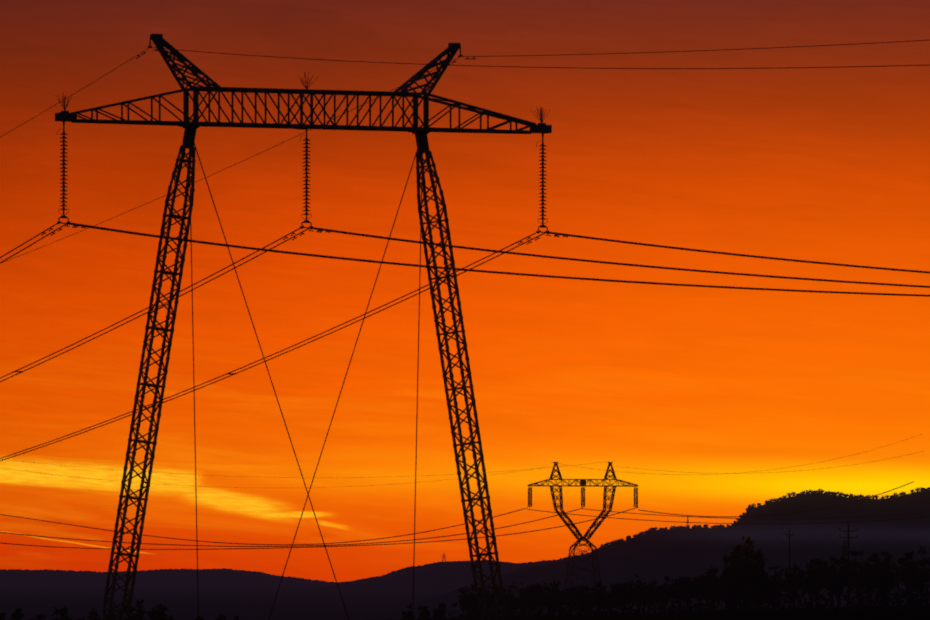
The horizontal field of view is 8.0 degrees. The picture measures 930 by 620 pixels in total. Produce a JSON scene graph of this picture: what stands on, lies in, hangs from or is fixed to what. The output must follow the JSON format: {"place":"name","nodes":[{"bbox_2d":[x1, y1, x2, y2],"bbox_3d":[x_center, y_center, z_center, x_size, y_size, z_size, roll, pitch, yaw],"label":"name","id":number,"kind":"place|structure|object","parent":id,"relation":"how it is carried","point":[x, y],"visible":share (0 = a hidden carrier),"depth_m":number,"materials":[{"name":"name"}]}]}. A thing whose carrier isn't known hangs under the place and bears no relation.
{"place":"outdoors","nodes":[
{"label":"outdoors","id":0,"kind":"place"},
{"bbox_2d":[0,568,337,584],"bbox_3d":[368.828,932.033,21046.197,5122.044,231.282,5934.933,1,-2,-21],"label":"hill","id":1,"kind":"structure","parent":0,"point":[222,576],"depth_m":20807.07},
{"bbox_2d":[308,555,580,588],"bbox_3d":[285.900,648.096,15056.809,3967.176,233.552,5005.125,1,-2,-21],"label":"hill","id":2,"kind":"structure","parent":0,"point":[449,575],"depth_m":14840.49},
{"bbox_2d":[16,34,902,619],"bbox_3d":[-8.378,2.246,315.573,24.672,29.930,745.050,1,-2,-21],"label":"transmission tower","id":3,"kind":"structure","parent":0,"point":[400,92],"depth_m":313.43,"materials":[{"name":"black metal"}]},
{"bbox_2d":[60,132,546,219],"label":"insulators","id":4,"kind":"object","parent":3,"relation":"hanging from","point":[306,180],"visible":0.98,"depth_m":313.48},
{"bbox_2d":[0,40,929,619],"bbox_3d":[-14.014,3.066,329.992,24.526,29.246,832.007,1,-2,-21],"label":"power lines","id":5,"kind":"object","parent":3,"relation":"attached to","point":[420,242],"visible":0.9,"depth_m":304.99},
{"bbox_2d":[0,585,929,619],"bbox_3d":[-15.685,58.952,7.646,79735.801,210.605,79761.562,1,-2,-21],"label":"ground","id":6,"kind":"structure","parent":0,"point":[256,602],"depth_m":8294.91,"materials":[{"name":"soil"}]},
{"bbox_2d":[528,462,637,614],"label":"transmission tower","id":7,"kind":"structure","parent":6,"relation":"on","point":[583,483],"depth_m":1296.56,"materials":[{"name":"black metal"}]},
{"bbox_2d":[0,434,926,549],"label":"power lines","id":8,"kind":"object","parent":7,"relation":"attached to","point":[456,525],"visible":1,"depth_m":1007.82,"materials":[{"name":"grey metal"}]},
{"bbox_2d":[528,488,637,506],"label":"insulators","id":9,"kind":"object","parent":7,"relation":"hanging from","point":[582,498],"visible":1,"depth_m":1296.78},
{"bbox_2d":[725,523,849,611],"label":"wooden poles","id":10,"kind":"object","parent":6,"relation":"on","point":[848,593],"visible":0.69,"depth_m":815.11,"materials":[{"name":"black wood"}]},
{"bbox_2d":[721,521,857,554],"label":"utility pole crossarms","id":11,"kind":"object","parent":10,"relation":"attached to","point":[844,550],"visible":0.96,"depth_m":815.26,"materials":[{"name":"black wood"}]},
{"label":"trees trunks and limbs","id":12,"kind":"object","parent":6,"relation":"on","visible":0},
{"bbox_2d":[0,536,929,619],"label":"tree foliage","id":13,"kind":"object","parent":12,"relation":"on","point":[712,589],"visible":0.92,"depth_m":1014.11,"materials":[{"name":"black plant"}]},
{"bbox_2d":[0,0,929,581],"label":"sky","id":14,"kind":"structure","parent":0,"point":[829,165],"materials":[{"name":"orange"}]},
{"bbox_2d":[416,490,929,606],"bbox_3d":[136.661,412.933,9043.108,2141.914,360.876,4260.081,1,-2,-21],"label":"hill","id":15,"kind":"structure","parent":0,"point":[658,555],"depth_m":8587.36,"materials":[{"name":"black plant"}]},
{"bbox_2d":[517,487,929,570],"bbox_3d":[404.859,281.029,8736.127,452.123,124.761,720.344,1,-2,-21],"label":"hill ridge trees","id":16,"kind":"object","parent":15,"relation":"on","point":[828,493],"visible":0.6,"depth_m":8770.20,"materials":[{"name":"black plant"}]},
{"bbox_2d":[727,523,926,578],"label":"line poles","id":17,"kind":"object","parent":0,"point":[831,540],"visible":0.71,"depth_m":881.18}
]}

